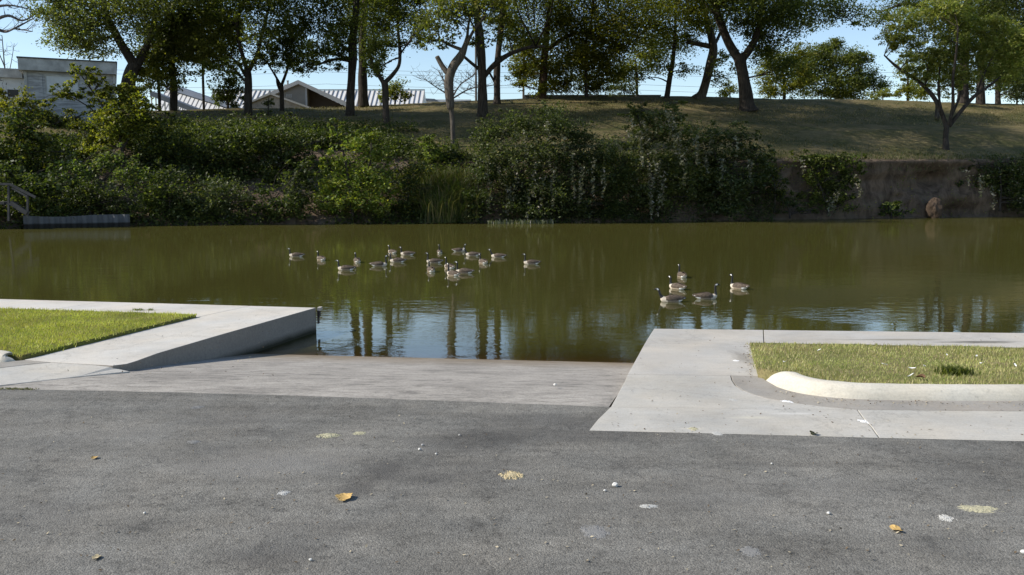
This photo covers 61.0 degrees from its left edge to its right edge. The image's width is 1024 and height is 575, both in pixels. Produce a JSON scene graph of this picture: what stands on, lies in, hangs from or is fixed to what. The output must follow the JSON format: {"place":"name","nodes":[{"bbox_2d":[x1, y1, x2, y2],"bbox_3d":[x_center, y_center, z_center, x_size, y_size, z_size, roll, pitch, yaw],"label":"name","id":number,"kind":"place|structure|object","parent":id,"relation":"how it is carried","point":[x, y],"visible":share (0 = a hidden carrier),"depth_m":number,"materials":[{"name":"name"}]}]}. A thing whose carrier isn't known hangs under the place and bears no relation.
{"place":"outdoors","nodes":[
{"label":"outdoors","id":0,"kind":"place"},
{"bbox_2d":[0,360,49,367],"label":"gutter","id":1,"kind":"object","parent":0,"point":[14,363],"visible":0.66,"depth_m":10.87,"materials":[{"name":"concrete"}]},
{"bbox_2d":[0,299,98,309],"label":"walkway","id":2,"kind":"structure","parent":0,"point":[36,304],"depth_m":16.43,"materials":[{"name":"concrete"}]},
{"bbox_2d":[0,363,129,385],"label":"apron","id":3,"kind":"object","parent":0,"point":[29,373],"visible":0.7,"depth_m":10.47,"materials":[{"name":"concrete"}]},
{"bbox_2d":[0,306,196,360],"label":"lawn","id":4,"kind":"structure","parent":0,"point":[27,355],"depth_m":13.17,"materials":[{"name":"green plant"}]},
{"bbox_2d":[0,350,14,361],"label":"kerb","id":5,"kind":"structure","parent":4,"relation":"on","point":[4,357],"depth_m":11.02,"materials":[{"name":"concrete"}]},
{"bbox_2d":[54,302,246,317],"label":"walkway","id":6,"kind":"structure","parent":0,"point":[201,310],"depth_m":15.89,"materials":[{"name":"concrete"}]},
{"bbox_2d":[26,306,315,370],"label":"walkway","id":7,"kind":"structure","parent":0,"point":[173,343],"depth_m":13.08,"materials":[{"name":"concrete"}]},
{"bbox_2d":[0,345,639,406],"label":"boat ramp","id":8,"kind":"object","parent":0,"point":[585,378],"visible":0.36,"depth_m":10.63,"materials":[{"name":"concrete"}]},
{"bbox_2d":[0,389,1023,574],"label":"asphalt lot","id":9,"kind":"structure","parent":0,"point":[870,493],"depth_m":6.28,"materials":[{"name":"grey asphalt"}]},
{"bbox_2d":[498,470,523,479],"bbox_3d":[-0.003,1.440,6.666,0.202,0.024,0.256,0,7,0],"label":"dried dropping","id":10,"kind":"object","parent":9,"relation":"on","point":[508,475],"visible":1,"depth_m":6.64,"materials":[{"name":"beige"}]},
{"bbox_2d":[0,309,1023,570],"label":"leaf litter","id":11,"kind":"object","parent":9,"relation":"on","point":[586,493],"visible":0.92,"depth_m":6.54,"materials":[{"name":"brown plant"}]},
{"bbox_2d":[580,524,609,538],"bbox_3d":[0.530,1.569,5.582,0.216,0.012,0.243,0,7,0],"label":"dried dropping","id":12,"kind":"object","parent":9,"relation":"on","point":[596,531],"visible":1,"depth_m":5.57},
{"bbox_2d":[739,546,760,556],"bbox_3d":[1.449,1.606,5.280,0.148,0.015,0.162,0,7,0],"label":"dried dropping","id":13,"kind":"object","parent":9,"relation":"on","point":[751,551],"visible":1,"depth_m":5.27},
{"bbox_2d":[957,505,1003,512],"bbox_3d":[3.214,1.525,5.972,0.297,0.016,0.162,0,7,0],"label":"dried dropping","id":14,"kind":"object","parent":9,"relation":"on","point":[983,509],"visible":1,"depth_m":5.97,"materials":[{"name":"beige"}]},
{"bbox_2d":[0,217,1023,357],"bbox_3d":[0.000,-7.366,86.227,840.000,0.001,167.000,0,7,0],"label":"river","id":15,"kind":"structure","parent":0,"point":[588,286],"depth_m":26.01,"materials":[{"name":"green liquid"}]},
{"bbox_2d":[486,218,553,223],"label":"water weeds","id":16,"kind":"object","parent":15,"relation":"on","point":[524,221],"visible":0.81,"depth_m":62.08,"materials":[{"name":"green plant"}]},
{"bbox_2d":[654,288,685,301],"bbox_3d":[3.645,0.195,20.087,0.759,0.377,0.242,0,7,2],"label":"goose","id":17,"kind":"object","parent":15,"relation":"on","point":[672,298],"visible":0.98,"depth_m":20.02},
{"bbox_2d":[692,283,718,298],"bbox_3d":[4.599,0.113,20.576,0.673,0.427,0.242,0,7,-2],"label":"goose","id":18,"kind":"object","parent":15,"relation":"on","point":[704,295],"visible":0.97,"depth_m":20.51},
{"bbox_2d":[730,274,749,288],"bbox_3d":[5.911,-0.128,22.645,0.242,0.427,0.673,-5,8,-38],"label":"goose","id":19,"kind":"object","parent":15,"relation":"on","point":[738,285],"visible":0.98,"depth_m":22.57},
{"bbox_2d":[0,96,1023,228],"bbox_3d":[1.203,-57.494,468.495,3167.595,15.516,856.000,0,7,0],"label":"terrain","id":20,"kind":"structure","parent":0,"point":[879,180],"depth_m":78.07,"materials":[{"name":"green plant"}]},
{"bbox_2d":[0,183,35,220],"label":"wooden stair","id":21,"kind":"object","parent":20,"relation":"on","point":[9,203],"visible":1,"depth_m":53.72,"materials":[{"name":"grey wood"}]},
{"bbox_2d":[0,0,41,32],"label":"bare tree","id":22,"kind":"object","parent":20,"relation":"on","point":[11,16],"visible":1,"depth_m":71.79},
{"bbox_2d":[0,83,55,127],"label":"shrub","id":23,"kind":"object","parent":20,"relation":"on","point":[3,103],"visible":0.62,"depth_m":66.94,"materials":[{"name":"green plant"}]},
{"bbox_2d":[0,99,73,172],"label":"shrub","id":24,"kind":"object","parent":20,"relation":"on","point":[17,126],"visible":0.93,"depth_m":59.84,"materials":[{"name":"green plant"}]},
{"bbox_2d":[0,155,77,216],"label":"shrub","id":25,"kind":"object","parent":20,"relation":"on","point":[39,186],"visible":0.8,"depth_m":55.99,"materials":[{"name":"green plant"}]},
{"bbox_2d":[0,56,116,122],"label":"weathered building","id":26,"kind":"structure","parent":20,"relation":"on","point":[38,76],"depth_m":71.70,"materials":[{"name":"grey concrete"}]},
{"bbox_2d":[45,74,79,94],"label":"window","id":27,"kind":"structure","parent":26,"relation":"in","point":[51,80],"depth_m":71.52,"materials":[{"name":"grey glass"}]},
{"bbox_2d":[34,107,95,130],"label":"shrub","id":28,"kind":"object","parent":20,"relation":"on","point":[77,121],"visible":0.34,"depth_m":70.36,"materials":[{"name":"green plant"}]},
{"bbox_2d":[23,214,129,227],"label":"sheet pile wall","id":29,"kind":"structure","parent":20,"relation":"on","point":[116,220],"depth_m":56.44,"materials":[{"name":"grey metal"}]},
{"bbox_2d":[45,172,149,222],"bbox_3d":[-28.625,-5.982,58.718,8.280,3.573,4.124,0,7,0],"label":"shrub","id":30,"kind":"object","parent":20,"relation":"on","point":[109,196],"visible":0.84,"depth_m":58.30,"materials":[{"name":"green plant"}]},
{"bbox_2d":[46,142,154,198],"bbox_3d":[-28.267,-7.974,59.977,7.848,4.078,2.737,1,7,8],"label":"shrub","id":31,"kind":"object","parent":20,"relation":"on","point":[102,163],"visible":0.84,"depth_m":59.77,"materials":[{"name":"green plant"}]},
{"bbox_2d":[37,62,164,163],"bbox_3d":[-29.964,-12.541,63.562,8.852,7.686,4.011,3,7,21],"label":"shrub","id":32,"kind":"object","parent":20,"relation":"on","point":[110,119],"visible":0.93,"depth_m":63.11,"materials":[{"name":"green plant"}]},
{"bbox_2d":[7,0,234,113],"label":"broadleaf tree","id":33,"kind":"object","parent":20,"relation":"on","point":[83,21],"visible":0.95,"depth_m":78.12,"materials":[{"name":"green plant"}]},
{"bbox_2d":[121,111,194,129],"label":"shrub","id":34,"kind":"object","parent":20,"relation":"on","point":[171,115],"visible":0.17,"depth_m":71.83,"materials":[{"name":"green plant"}]},
{"bbox_2d":[112,0,210,110],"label":"broadleaf tree","id":35,"kind":"object","parent":20,"relation":"on","point":[155,71],"visible":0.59,"depth_m":82.19,"materials":[{"name":"green plant"}]},
{"bbox_2d":[122,116,210,166],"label":"shrub","id":36,"kind":"object","parent":20,"relation":"on","point":[159,136],"visible":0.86,"depth_m":63.99,"materials":[{"name":"green plant"}]},
{"bbox_2d":[128,2,205,110],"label":"broadleaf tree","id":37,"kind":"object","parent":20,"relation":"on","point":[174,82],"visible":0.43,"depth_m":82.67,"materials":[{"name":"green plant"}]},
{"bbox_2d":[130,156,210,219],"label":"shrub","id":38,"kind":"object","parent":20,"relation":"on","point":[150,200],"visible":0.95,"depth_m":59.46,"materials":[{"name":"green plant"}]},
{"bbox_2d":[150,85,240,110],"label":"metal shed","id":39,"kind":"structure","parent":20,"relation":"on","point":[188,99],"depth_m":106.79,"materials":[{"name":"white metal"}]},
{"bbox_2d":[165,0,261,108],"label":"broadleaf tree","id":40,"kind":"object","parent":20,"relation":"on","point":[199,46],"visible":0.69,"depth_m":82.81,"materials":[{"name":"green plant"}]},
{"bbox_2d":[172,175,269,222],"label":"shrub","id":41,"kind":"object","parent":20,"relation":"on","point":[225,203],"visible":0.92,"depth_m":60.08,"materials":[{"name":"green plant"}]},
{"bbox_2d":[178,121,267,177],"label":"shrub","id":42,"kind":"object","parent":20,"relation":"on","point":[232,156],"visible":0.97,"depth_m":63.99,"materials":[{"name":"green plant"}]},
{"bbox_2d":[206,69,244,108],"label":"bush","id":43,"kind":"object","parent":20,"relation":"on","point":[231,82],"visible":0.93,"depth_m":89.80,"materials":[{"name":"green plant"}]},
{"bbox_2d":[0,121,458,228],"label":"ground cover","id":44,"kind":"object","parent":20,"relation":"on","point":[447,151],"visible":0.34,"depth_m":63.18,"materials":[{"name":"green plant"}]},
{"bbox_2d":[194,0,319,114],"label":"broadleaf tree","id":45,"kind":"object","parent":20,"relation":"on","point":[250,7],"visible":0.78,"depth_m":80.30,"materials":[{"name":"green plant"}]},
{"bbox_2d":[241,147,290,188],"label":"shrub","id":46,"kind":"object","parent":20,"relation":"on","point":[270,176],"visible":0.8,"depth_m":64.58,"materials":[{"name":"green plant"}]},
{"bbox_2d":[220,111,326,131],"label":"shrub","id":47,"kind":"object","parent":20,"relation":"on","point":[279,118],"visible":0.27,"depth_m":72.97,"materials":[{"name":"green plant"}]},
{"bbox_2d":[129,110,418,150],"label":"ground cover","id":48,"kind":"object","parent":20,"relation":"on","point":[347,127],"visible":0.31,"depth_m":71.34,"materials":[{"name":"green plant"}]},
{"bbox_2d":[228,119,325,170],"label":"shrub","id":49,"kind":"object","parent":20,"relation":"on","point":[291,151],"visible":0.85,"depth_m":65.47,"materials":[{"name":"green plant"}]},
{"bbox_2d":[252,93,310,107],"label":"gable house","id":50,"kind":"structure","parent":20,"relation":"on","point":[256,103],"depth_m":110.03,"materials":[{"name":"paint"}]},
{"bbox_2d":[240,155,327,222],"bbox_3d":[-15.959,-6.788,60.690,5.887,4.921,3.620,-3,7,-24],"label":"shrub","id":51,"kind":"object","parent":20,"relation":"on","point":[304,175],"visible":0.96,"depth_m":60.67,"materials":[{"name":"green plant"}]},
{"bbox_2d":[250,0,339,110],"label":"broadleaf tree","id":52,"kind":"object","parent":20,"relation":"on","point":[288,44],"visible":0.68,"depth_m":84.51,"materials":[{"name":"green plant"}]},
{"bbox_2d":[260,80,345,107],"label":"gabled house","id":53,"kind":"structure","parent":20,"relation":"on","point":[300,92],"depth_m":119.75,"materials":[{"name":"paint"}]},
{"bbox_2d":[211,89,425,107],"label":"metal roof building","id":54,"kind":"structure","parent":20,"relation":"on","point":[417,97],"depth_m":145.71,"materials":[{"name":"white metal"}]},
{"bbox_2d":[274,0,382,115],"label":"broadleaf tree","id":55,"kind":"object","parent":20,"relation":"on","point":[325,48],"visible":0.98,"depth_m":82.36,"materials":[{"name":"green plant"}]},
{"bbox_2d":[304,118,403,222],"bbox_3d":[-11.233,-8.217,61.281,7.111,7.502,4.760,0,7,0],"label":"shrub","id":56,"kind":"object","parent":20,"relation":"on","point":[337,181],"visible":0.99,"depth_m":61.52,"materials":[{"name":"green plant"}]},
{"bbox_2d":[330,0,416,106],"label":"broadleaf tree","id":57,"kind":"object","parent":20,"relation":"on","point":[363,101],"visible":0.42,"depth_m":92.75,"materials":[{"name":"green plant"}]},
{"bbox_2d":[339,0,442,126],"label":"broadleaf tree","id":58,"kind":"object","parent":20,"relation":"on","point":[377,68],"visible":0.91,"depth_m":78.72,"materials":[{"name":"green plant"}]},
{"bbox_2d":[373,72,414,104],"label":"bush","id":59,"kind":"object","parent":20,"relation":"on","point":[402,94],"visible":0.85,"depth_m":97.17,"materials":[{"name":"green plant"}]},
{"bbox_2d":[378,151,434,220],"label":"shrub","id":60,"kind":"object","parent":20,"relation":"on","point":[409,182],"visible":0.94,"depth_m":62.64,"materials":[{"name":"green plant"}]},
{"bbox_2d":[414,134,446,163],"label":"shrub","id":61,"kind":"object","parent":20,"relation":"on","point":[435,149],"visible":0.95,"depth_m":66.51,"materials":[{"name":"green plant"}]},
{"bbox_2d":[406,159,498,222],"bbox_3d":[-4.670,-7.175,63.317,8.882,4.843,7.932,0,7,0],"label":"reed clump","id":62,"kind":"object","parent":20,"relation":"on","point":[446,192],"visible":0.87,"depth_m":62.65,"materials":[{"name":"green plant"}]},
{"bbox_2d":[411,0,501,143],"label":"broadleaf tree","id":63,"kind":"object","parent":20,"relation":"on","point":[453,66],"visible":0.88,"depth_m":70.89,"materials":[{"name":"green plant"}]},
{"bbox_2d":[411,64,510,97],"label":"bare shrub","id":64,"kind":"object","parent":20,"relation":"on","point":[455,90],"visible":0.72,"depth_m":103.77,"materials":[{"name":"brown plant"}]},
{"bbox_2d":[451,158,501,222],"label":"shrub","id":65,"kind":"object","parent":20,"relation":"on","point":[481,181],"visible":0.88,"depth_m":62.36,"materials":[{"name":"green plant"}]},
{"bbox_2d":[417,0,577,116],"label":"broadleaf tree","id":66,"kind":"object","parent":20,"relation":"on","point":[483,74],"visible":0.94,"depth_m":85.59,"materials":[{"name":"green plant"}]},
{"bbox_2d":[471,0,570,103],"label":"broadleaf tree","id":67,"kind":"object","parent":20,"relation":"on","point":[495,77],"visible":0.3,"depth_m":95.28,"materials":[{"name":"green plant"}]},
{"bbox_2d":[458,99,624,221],"bbox_3d":[1.960,-9.169,63.061,12.067,8.945,6.553,2,7,13],"label":"vine thicket","id":68,"kind":"object","parent":20,"relation":"on","point":[547,187],"visible":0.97,"depth_m":62.88,"materials":[{"name":"green plant"}]},
{"bbox_2d":[493,0,631,98],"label":"broadleaf tree","id":69,"kind":"object","parent":20,"relation":"on","point":[524,68],"visible":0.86,"depth_m":98.90,"materials":[{"name":"green plant"}]},
{"bbox_2d":[524,95,660,97],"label":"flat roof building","id":70,"kind":"structure","parent":20,"relation":"on","point":[529,96],"depth_m":119.76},
{"bbox_2d":[197,96,1023,154],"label":"slope grass","id":71,"kind":"structure","parent":20,"relation":"on","point":[494,117],"depth_m":90.35,"materials":[{"name":"green plant"}]},
{"bbox_2d":[588,132,638,220],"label":"shrub","id":72,"kind":"object","parent":20,"relation":"on","point":[615,191],"visible":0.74,"depth_m":64.53,"materials":[{"name":"green plant"}]},
{"bbox_2d":[453,145,775,223],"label":"ground cover","id":73,"kind":"object","parent":20,"relation":"on","point":[462,155],"visible":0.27,"depth_m":66.69,"materials":[{"name":"green plant"}]},
{"bbox_2d":[553,0,676,97],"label":"broadleaf tree","id":74,"kind":"object","parent":20,"relation":"on","point":[602,79],"visible":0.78,"depth_m":97.59,"materials":[{"name":"green plant"}]},
{"bbox_2d":[604,81,638,96],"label":"bush","id":75,"kind":"object","parent":20,"relation":"on","point":[629,87],"visible":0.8,"depth_m":107.30,"materials":[{"name":"green plant"}]},
{"bbox_2d":[618,21,670,96],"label":"broadleaf tree","id":76,"kind":"object","parent":20,"relation":"on","point":[634,63],"visible":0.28,"depth_m":115.29,"materials":[{"name":"green plant"}]},
{"bbox_2d":[592,0,707,98],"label":"broadleaf tree","id":77,"kind":"object","parent":20,"relation":"on","point":[655,25],"visible":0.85,"depth_m":95.99,"materials":[{"name":"green plant"}]},
{"bbox_2d":[607,100,713,219],"bbox_3d":[11.189,-9.481,65.557,8.146,9.244,4.939,0,7,0],"label":"vine thicket","id":78,"kind":"object","parent":20,"relation":"on","point":[657,167],"visible":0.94,"depth_m":64.95,"materials":[{"name":"green plant"}]},
{"bbox_2d":[630,0,752,98],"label":"broadleaf tree","id":79,"kind":"object","parent":20,"relation":"on","point":[709,28],"visible":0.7,"depth_m":98.03,"materials":[{"name":"green plant"}]},
{"bbox_2d":[419,146,1023,172],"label":"dry grass","id":80,"kind":"structure","parent":20,"relation":"on","point":[879,156],"depth_m":74.22,"materials":[{"name":"plant"}]},
{"bbox_2d":[674,119,777,220],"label":"vine thicket","id":81,"kind":"object","parent":20,"relation":"on","point":[720,175],"visible":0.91,"depth_m":67.18,"materials":[{"name":"green plant"}]},
{"bbox_2d":[716,81,738,97],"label":"bush","id":82,"kind":"object","parent":20,"relation":"on","point":[725,92],"visible":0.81,"depth_m":117.52,"materials":[{"name":"green plant"}]},
{"bbox_2d":[758,151,793,212],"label":"shrub","id":83,"kind":"object","parent":20,"relation":"on","point":[776,176],"visible":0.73,"depth_m":68.97,"materials":[{"name":"green plant"}]},
{"bbox_2d":[664,0,890,111],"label":"broadleaf tree","id":84,"kind":"object","parent":20,"relation":"on","point":[760,15],"visible":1,"depth_m":91.44,"materials":[{"name":"green plant"}]},
{"bbox_2d":[749,41,822,98],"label":"broadleaf tree","id":85,"kind":"object","parent":20,"relation":"on","point":[784,90],"visible":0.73,"depth_m":120.59,"materials":[{"name":"green plant"}]},
{"bbox_2d":[787,149,868,215],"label":"shrub","id":86,"kind":"object","parent":20,"relation":"on","point":[822,184],"visible":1,"depth_m":70.13,"materials":[{"name":"green plant"}]},
{"bbox_2d":[789,35,896,99],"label":"broadleaf tree","id":87,"kind":"object","parent":20,"relation":"on","point":[829,69],"visible":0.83,"depth_m":145.85,"materials":[{"name":"green plant"}]},
{"bbox_2d":[864,87,899,99],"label":"bush","id":88,"kind":"object","parent":20,"relation":"on","point":[883,93],"visible":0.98,"depth_m":119.13,"materials":[{"name":"green plant"}]},
{"bbox_2d":[877,200,914,217],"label":"shrub","id":89,"kind":"object","parent":20,"relation":"on","point":[886,205],"visible":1,"depth_m":72.17,"materials":[{"name":"green plant"}]},
{"bbox_2d":[773,169,1021,219],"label":"ground cover","id":90,"kind":"object","parent":20,"relation":"on","point":[896,200],"visible":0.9,"depth_m":72.67,"materials":[{"name":"green plant"}]},
{"bbox_2d":[886,51,923,100],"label":"broadleaf tree","id":91,"kind":"object","parent":20,"relation":"on","point":[907,88],"visible":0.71,"depth_m":122.25,"materials":[{"name":"green plant"}]},
{"bbox_2d":[925,197,942,217],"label":"earth lump","id":92,"kind":"object","parent":20,"relation":"on","point":[933,208],"visible":0.9,"depth_m":72.67,"materials":[{"name":"brown soil"}]},
{"bbox_2d":[851,0,1023,103],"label":"broadleaf tree","id":93,"kind":"object","parent":20,"relation":"on","point":[964,97],"visible":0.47,"depth_m":100.15,"materials":[{"name":"green plant"}]},
{"bbox_2d":[903,62,986,101],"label":"bush","id":94,"kind":"object","parent":20,"relation":"on","point":[923,94],"visible":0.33,"depth_m":129.30,"materials":[{"name":"green plant"}]},
{"bbox_2d":[878,0,1023,149],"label":"broadleaf tree","id":95,"kind":"object","parent":20,"relation":"on","point":[949,15],"visible":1,"depth_m":77.31,"materials":[{"name":"green plant"}]},
{"bbox_2d":[954,0,1023,103],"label":"broadleaf tree","id":96,"kind":"object","parent":20,"relation":"on","point":[998,96],"visible":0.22,"depth_m":105.60,"materials":[{"name":"green plant"}]},
{"bbox_2d":[955,151,1023,213],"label":"shrub","id":97,"kind":"object","parent":20,"relation":"on","point":[1014,185],"visible":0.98,"depth_m":74.92,"materials":[{"name":"green plant"}]},
{"bbox_2d":[955,0,1023,104],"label":"broadleaf tree","id":98,"kind":"object","parent":20,"relation":"on","point":[980,99],"visible":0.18,"depth_m":100.07,"materials":[{"name":"green plant"}]},
{"bbox_2d":[0,0,1023,110],"label":"sky","id":99,"kind":"structure","parent":0,"point":[422,60],"materials":[{"name":"blue"}]},
{"bbox_2d":[628,343,757,375],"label":"walkway","id":100,"kind":"structure","parent":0,"point":[684,359],"depth_m":11.05,"materials":[{"name":"concrete"}]},
{"bbox_2d":[646,329,763,343],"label":"walkway","id":101,"kind":"structure","parent":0,"point":[692,336],"depth_m":12.82,"materials":[{"name":"concrete"}]},
{"bbox_2d":[611,375,853,409],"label":"walkway","id":102,"kind":"structure","parent":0,"point":[682,391],"depth_m":9.21,"materials":[{"name":"concrete"}]},
{"bbox_2d":[590,407,877,437],"bbox_3d":[2.061,1.403,8.275,2.643,0.300,0.974,1,7,5],"label":"apron","id":103,"kind":"object","parent":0,"point":[800,422],"visible":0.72,"depth_m":8.19,"materials":[{"name":"concrete"}]},
{"bbox_2d":[731,376,1023,410],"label":"gutter","id":104,"kind":"object","parent":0,"point":[760,387],"visible":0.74,"depth_m":8.92,"materials":[{"name":"concrete"}]},
{"bbox_2d":[766,371,1023,400],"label":"kerb","id":105,"kind":"structure","parent":104,"relation":"on","point":[794,382],"depth_m":9.08,"materials":[{"name":"concrete"}]},
{"bbox_2d":[747,341,1023,385],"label":"lawn","id":106,"kind":"structure","parent":0,"point":[765,374],"depth_m":10.71,"materials":[{"name":"green plant"}]},
{"bbox_2d":[931,362,980,376],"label":"weed tuft","id":107,"kind":"object","parent":106,"relation":"on","point":[957,370],"visible":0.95,"depth_m":9.86,"materials":[{"name":"green plant"}]},
{"bbox_2d":[763,330,1023,347],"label":"walkway","id":108,"kind":"structure","parent":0,"point":[904,338],"depth_m":12.65,"materials":[{"name":"concrete"}]},
{"bbox_2d":[858,410,1023,440],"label":"apron","id":109,"kind":"object","parent":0,"point":[989,425],"visible":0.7,"depth_m":8.08,"materials":[{"name":"concrete"}]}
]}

